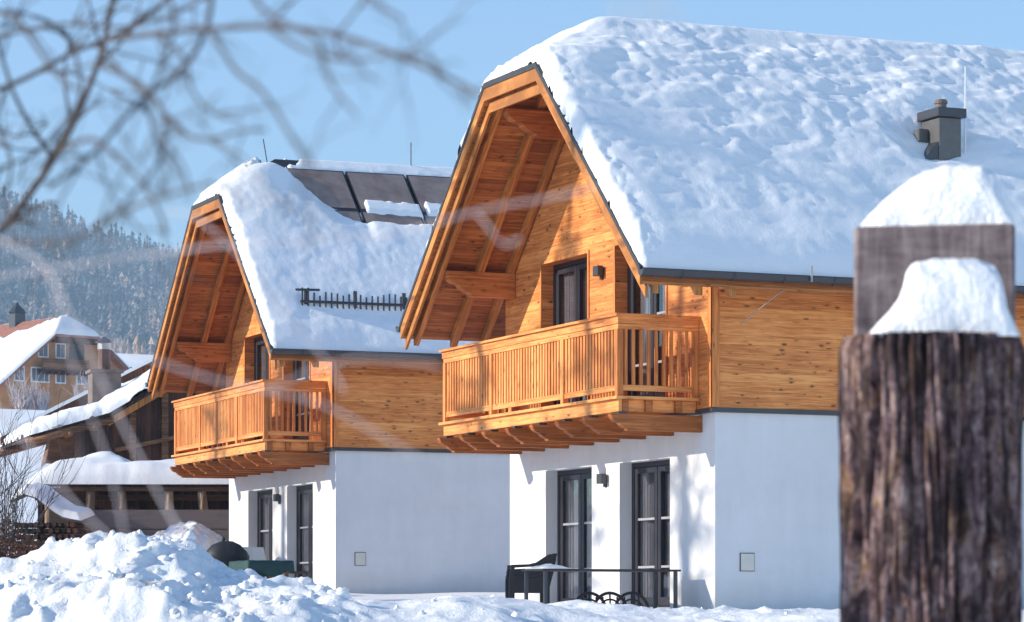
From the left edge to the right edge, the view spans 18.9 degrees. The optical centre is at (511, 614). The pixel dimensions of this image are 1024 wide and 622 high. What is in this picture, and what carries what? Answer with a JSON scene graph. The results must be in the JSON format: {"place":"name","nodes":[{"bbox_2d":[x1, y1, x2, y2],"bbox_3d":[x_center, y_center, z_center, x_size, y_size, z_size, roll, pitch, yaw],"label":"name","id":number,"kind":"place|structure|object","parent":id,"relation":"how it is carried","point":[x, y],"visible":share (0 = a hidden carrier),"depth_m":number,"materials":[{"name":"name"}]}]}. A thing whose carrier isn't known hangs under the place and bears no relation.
{"place":"outdoors","nodes":[
{"label":"outdoors","id":0,"kind":"place"},
{"bbox_2d":[0,208,1023,611],"bbox_3d":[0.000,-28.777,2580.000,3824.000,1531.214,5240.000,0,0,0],"label":"ground","id":1,"kind":"structure","parent":0,"point":[28,414],"depth_m":128.95,"materials":[{"name":"white snow"}]},
{"bbox_2d":[1,369,42,409],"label":"frosted shrub","id":2,"kind":"object","parent":1,"relation":"on","point":[27,400],"visible":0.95,"depth_m":224.96,"materials":[{"name":"white plant"}]},
{"bbox_2d":[28,383,52,409],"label":"frosted shrub","id":3,"kind":"object","parent":1,"relation":"on","point":[42,402],"visible":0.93,"depth_m":224.79,"materials":[{"name":"white plant"}]},
{"bbox_2d":[0,376,96,558],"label":"bare shrub","id":4,"kind":"object","parent":1,"relation":"on","point":[8,540],"visible":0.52,"depth_m":45.85,"materials":[{"name":"brown plant"}]},
{"bbox_2d":[13,494,92,555],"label":"covered woodpile","id":5,"kind":"object","parent":1,"relation":"on","point":[56,533],"visible":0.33,"depth_m":66.83,"materials":[{"name":"brown wood"}]},
{"bbox_2d":[9,482,94,520],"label":"snow","id":6,"kind":"structure","parent":5,"relation":"on","point":[62,506],"depth_m":66.78,"materials":[{"name":"white snow"}]},
{"bbox_2d":[0,302,128,409],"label":"farmhouse","id":7,"kind":"object","parent":1,"relation":"on","point":[49,359],"visible":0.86,"depth_m":279.76,"materials":[{"name":"paint"}]},
{"bbox_2d":[14,366,24,381],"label":"window","id":8,"kind":"structure","parent":7,"relation":"in","point":[16,378],"depth_m":277.26,"materials":[{"name":"white glass"}]},
{"bbox_2d":[30,367,39,382],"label":"window","id":9,"kind":"structure","parent":7,"relation":"in","point":[33,370],"depth_m":278.21,"materials":[{"name":"white glass"}]},
{"bbox_2d":[38,343,48,357],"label":"window","id":10,"kind":"structure","parent":7,"relation":"in","point":[44,353],"depth_m":278.96,"materials":[{"name":"white glass"}]},
{"bbox_2d":[39,367,49,382],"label":"window","id":11,"kind":"structure","parent":7,"relation":"in","point":[46,377],"depth_m":278.89,"materials":[{"name":"white glass"}]},
{"bbox_2d":[55,343,65,358],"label":"window","id":12,"kind":"structure","parent":7,"relation":"in","point":[60,348],"depth_m":279.91,"materials":[{"name":"white glass"}]},
{"bbox_2d":[55,369,65,383],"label":"window","id":13,"kind":"structure","parent":7,"relation":"in","point":[59,378],"depth_m":279.91,"materials":[{"name":"white glass"}]},
{"bbox_2d":[0,315,129,383],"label":"snowy roof","id":14,"kind":"structure","parent":7,"relation":"on","point":[18,348],"depth_m":279.95,"materials":[{"name":"white snow"}]},
{"bbox_2d":[77,370,86,384],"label":"window","id":15,"kind":"structure","parent":7,"relation":"in","point":[79,377],"depth_m":281.35,"materials":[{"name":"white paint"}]},
{"bbox_2d":[62,375,87,397],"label":"frosted shrub","id":16,"kind":"object","parent":1,"relation":"on","point":[84,386],"visible":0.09,"depth_m":224.14,"materials":[{"name":"white plant"}]},
{"bbox_2d":[74,369,87,393],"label":"frosted shrub","id":17,"kind":"object","parent":1,"relation":"on","point":[82,383],"visible":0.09,"depth_m":225.54,"materials":[{"name":"white plant"}]},
{"bbox_2d":[0,186,179,354],"bbox_3d":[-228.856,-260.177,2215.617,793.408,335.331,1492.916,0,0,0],"label":"forest","id":18,"kind":"object","parent":1,"relation":"on","point":[98,300],"visible":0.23,"depth_m":2097.84,"materials":[{"name":"green plant"}]},
{"bbox_2d":[0,336,225,465],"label":"wooden barn","id":19,"kind":"structure","parent":1,"relation":"on","point":[148,421],"depth_m":75.51,"materials":[{"name":"brown wood"}]},
{"bbox_2d":[0,369,149,446],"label":"barn roof snow","id":20,"kind":"structure","parent":19,"relation":"on","point":[125,392],"depth_m":75.00,"materials":[{"name":"white snow"}]},
{"bbox_2d":[113,339,117,352],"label":"larch tree","id":21,"kind":"object","parent":1,"relation":"on","point":[115,348],"visible":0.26,"depth_m":859.73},
{"bbox_2d":[27,484,228,546],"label":"open shed","id":22,"kind":"structure","parent":1,"relation":"on","point":[173,496],"depth_m":70.20,"materials":[{"name":"brown wood"}]},
{"bbox_2d":[23,451,228,483],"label":"shed roof snow","id":23,"kind":"structure","parent":22,"relation":"on","point":[94,468],"depth_m":69.00,"materials":[{"name":"white snow"}]},
{"bbox_2d":[125,339,130,353],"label":"larch tree","id":24,"kind":"object","parent":1,"relation":"on","point":[128,351],"visible":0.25,"depth_m":899.72,"materials":[{"name":"plant"}]},
{"bbox_2d":[117,353,153,367],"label":"field barn","id":25,"kind":"structure","parent":1,"relation":"on","point":[131,360],"depth_m":331.77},
{"bbox_2d":[135,334,140,353],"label":"larch tree","id":26,"kind":"object","parent":1,"relation":"on","point":[137,348],"visible":0.16,"depth_m":639.69,"materials":[{"name":"plant"}]},
{"bbox_2d":[49,510,228,540],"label":"board fence","id":27,"kind":"object","parent":1,"relation":"on","point":[104,520],"visible":0.21,"depth_m":67.97,"materials":[{"name":"wood"}]},
{"bbox_2d":[153,521,225,550],"bbox_3d":[-6.592,-1.131,62.500,3.000,1.523,3.200,0,0,0],"label":"snow heap","id":28,"kind":"object","parent":1,"relation":"on","point":[206,539],"visible":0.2,"depth_m":61.95,"materials":[{"name":"white snow"}]},
{"bbox_2d":[207,537,249,566],"bbox_3d":[-5.267,-0.915,57.028,0.830,1.030,0.595,0,0,0],"label":"covered grill","id":29,"kind":"object","parent":1,"relation":"on","point":[225,552],"visible":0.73,"depth_m":56.80,"materials":[{"name":"black metal"}]},
{"bbox_2d":[243,547,254,559],"bbox_3d":[-4.865,-0.840,57.446,0.400,0.840,0.520,0,0,-40],"label":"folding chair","id":30,"kind":"object","parent":1,"relation":"on","point":[249,550],"visible":0.06,"depth_m":57.69,"materials":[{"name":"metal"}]},
{"bbox_2d":[253,547,267,578],"bbox_3d":[-4.638,-0.840,57.740,0.520,0.840,0.400,0,0,42],"label":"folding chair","id":31,"kind":"object","parent":1,"relation":"on","point":[259,553],"visible":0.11,"depth_m":57.92,"materials":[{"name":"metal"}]},
{"bbox_2d":[268,571,288,578],"bbox_3d":[-4.577,-0.680,56.200,0.840,0.560,1.200,0,0,-22],"label":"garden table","id":32,"kind":"object","parent":1,"relation":"on","point":[286,574],"visible":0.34,"depth_m":55.85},
{"bbox_2d":[228,560,294,577],"bbox_3d":[-4.577,-0.733,56.200,0.905,0.493,1.275,0,0,-22],"label":"table cloth","id":33,"kind":"object","parent":32,"relation":"on","point":[270,568],"visible":0.96,"depth_m":55.66,"materials":[{"name":"green fabric"}]},
{"bbox_2d":[0,0,596,567],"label":"bare tree","id":34,"kind":"object","parent":1,"relation":"on","point":[60,146],"visible":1,"depth_m":2.87,"materials":[{"name":"brown plant"}]},
{"bbox_2d":[289,571,308,577],"bbox_3d":[-4.024,-0.520,57.600,0.280,0.560,0.600,0,0,-22],"label":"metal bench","id":35,"kind":"object","parent":1,"relation":"on","point":[301,572],"visible":0.21,"depth_m":57.36,"materials":[{"name":"grey metal"}]},
{"bbox_2d":[145,139,509,593],"bbox_3d":[-0.102,-4.765,64.723,13.172,10.050,9.316,0,0,-22],"label":"chalet","id":36,"kind":"object","parent":1,"relation":"on","point":[329,497],"visible":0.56,"depth_m":60.55,"materials":[{"name":"white paint"}]},
{"bbox_2d":[254,336,268,439],"bbox_3d":[-5.049,-4.605,64.211,0.155,2.430,1.730,0,0,-22],"label":"glazed door","id":37,"kind":"structure","parent":36,"relation":"in","point":[258,341],"depth_m":64.79,"materials":[{"name":"black glass"}]},
{"bbox_2d":[257,490,272,559],"bbox_3d":[-4.978,-1.495,64.241,0.155,2.190,1.730,0,0,-22],"label":"glazed door","id":38,"kind":"structure","parent":36,"relation":"in","point":[264,498],"depth_m":64.76,"materials":[{"name":"black glass"}]},
{"bbox_2d":[293,361,308,439],"bbox_3d":[-4.053,-4.605,61.696,0.155,2.430,1.700,0,0,-22],"label":"glazed door","id":39,"kind":"structure","parent":36,"relation":"in","point":[305,364],"depth_m":62.27,"materials":[{"name":"black glass"}]},
{"bbox_2d":[296,484,312,580],"bbox_3d":[-3.986,-1.495,61.723,0.155,2.190,1.700,0,0,-22],"label":"glazed door","id":40,"kind":"structure","parent":36,"relation":"in","point":[304,494],"depth_m":62.23,"materials":[{"name":"black glass"}]},
{"bbox_2d":[165,157,478,353],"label":"roof snow","id":41,"kind":"structure","parent":36,"relation":"on","point":[375,266],"depth_m":60.43,"materials":[{"name":"white snow"}]},
{"bbox_2d":[0,530,1023,621],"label":"snow bank","id":42,"kind":"structure","parent":1,"relation":"on","point":[144,600],"depth_m":28.65,"materials":[{"name":"white snow"}]},
{"bbox_2d":[0,529,826,621],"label":"snow lumps","id":43,"kind":"object","parent":42,"relation":"on","point":[236,590],"visible":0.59,"depth_m":28.81,"materials":[{"name":"white snow"}]},
{"bbox_2d":[505,571,553,601],"bbox_3d":[0.263,-0.353,43.954,0.667,0.706,0.552,0,0,-6],"label":"stacked chair","id":44,"kind":"object","parent":1,"relation":"on","point":[531,589],"visible":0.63,"depth_m":43.69,"materials":[{"name":"plastic"}]},
{"bbox_2d":[506,559,555,603],"bbox_3d":[0.275,-0.431,43.954,0.667,0.706,0.552,0,0,-6],"label":"stacked chair","id":45,"kind":"object","parent":44,"relation":"on","point":[531,584],"visible":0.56,"depth_m":43.70,"materials":[{"name":"plastic"}]},
{"bbox_2d":[507,554,556,602],"bbox_3d":[0.287,-0.509,43.954,0.667,0.706,0.552,0,0,-6],"label":"stacked chair","id":46,"kind":"object","parent":45,"relation":"on","point":[546,559],"visible":0.69,"depth_m":43.70,"materials":[{"name":"plastic"}]},
{"bbox_2d":[575,592,605,603],"bbox_3d":[1.065,-0.084,43.429,0.523,0.352,0.420,0,-22,-8],"label":"garden chair","id":47,"kind":"object","parent":1,"relation":"on","point":[588,594],"visible":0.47,"depth_m":43.28,"materials":[{"name":"metal"}]},
{"bbox_2d":[521,569,680,608],"bbox_3d":[1.251,-0.274,43.192,2.120,0.708,0.760,0,0,-23],"label":"metal table","id":48,"kind":"object","parent":1,"relation":"on","point":[675,586],"visible":0.81,"depth_m":43.11,"materials":[{"name":"metal"}]},
{"bbox_2d":[526,563,572,568],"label":"snow","id":49,"kind":"structure","parent":48,"relation":"on","point":[548,566],"depth_m":42.64,"materials":[{"name":"white snow"}]},
{"bbox_2d":[594,591,626,603],"bbox_3d":[1.365,-0.084,43.310,0.523,0.352,0.420,0,-22,-3],"label":"garden chair","id":50,"kind":"object","parent":1,"relation":"on","point":[609,593],"visible":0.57,"depth_m":43.16,"materials":[{"name":"metal"}]},
{"bbox_2d":[615,591,649,607],"bbox_3d":[1.676,-0.084,43.191,0.523,0.352,0.420,0,-22,2],"label":"garden chair","id":51,"kind":"object","parent":1,"relation":"on","point":[631,593],"visible":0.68,"depth_m":43.03,"materials":[{"name":"metal"}]},
{"bbox_2d":[395,62,1023,609],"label":"chalet","id":52,"kind":"object","parent":1,"relation":"on","point":[685,422],"visible":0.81,"depth_m":45.11,"materials":[{"name":"white paint"}]},
{"bbox_2d":[553,257,586,404],"bbox_3d":[1.060,-4.265,47.662,0.155,2.430,1.730,0,0,-23],"label":"glazed door","id":53,"kind":"structure","parent":52,"relation":"in","point":[574,272],"depth_m":48.04,"materials":[{"name":"black glass"}]},
{"bbox_2d":[557,468,591,601],"bbox_3d":[1.124,-1.155,47.690,0.155,2.190,1.730,0,0,-23],"label":"glazed door","id":54,"kind":"structure","parent":52,"relation":"in","point":[574,487],"depth_m":48.06,"materials":[{"name":"black glass"}]},
{"bbox_2d":[627,263,664,396],"bbox_3d":[2.126,-4.265,45.176,0.155,2.430,1.700,0,0,-23],"label":"glazed door","id":55,"kind":"structure","parent":52,"relation":"in","point":[650,305],"depth_m":45.63,"materials":[{"name":"black glass"}]},
{"bbox_2d":[632,459,669,606],"bbox_3d":[2.193,-1.155,45.207,0.155,2.190,1.700,0,0,-23],"label":"glazed door","id":56,"kind":"structure","parent":52,"relation":"in","point":[650,480],"depth_m":45.58,"materials":[{"name":"black glass"}]},
{"bbox_2d":[426,16,1023,285],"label":"roof snow","id":57,"kind":"structure","parent":52,"relation":"on","point":[722,148],"depth_m":44.76,"materials":[{"name":"white snow"}]},
{"bbox_2d":[838,331,1023,621],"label":"log post","id":58,"kind":"object","parent":1,"relation":"on","point":[930,427],"visible":1,"depth_m":6.44,"materials":[{"name":"brown wood"}]},
{"bbox_2d":[870,258,1020,336],"bbox_3d":[0.914,-0.674,6.602,0.313,0.179,0.260,0,0,0],"label":"snow cap","id":59,"kind":"object","parent":58,"relation":"on","point":[953,294],"visible":0.94,"depth_m":6.49,"materials":[{"name":"white snow"}]},
{"bbox_2d":[854,224,1014,335],"bbox_3d":[1.015,0.172,7.367,0.373,2.157,0.400,0,0,9],"label":"squared post","id":60,"kind":"object","parent":1,"relation":"on","point":[886,258],"visible":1,"depth_m":7.18,"materials":[{"name":"grey wood"}]},
{"bbox_2d":[860,164,1012,226],"bbox_3d":[1.016,-0.987,7.362,0.356,0.166,0.354,0,0,9],"label":"snow cap","id":61,"kind":"object","parent":60,"relation":"on","point":[957,194],"visible":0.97,"depth_m":7.21,"materials":[{"name":"white snow"}]},
{"bbox_2d":[0,0,1023,257],"label":"sky","id":62,"kind":"structure","parent":0,"point":[493,32],"materials":[{"name":"blue"}]}
]}

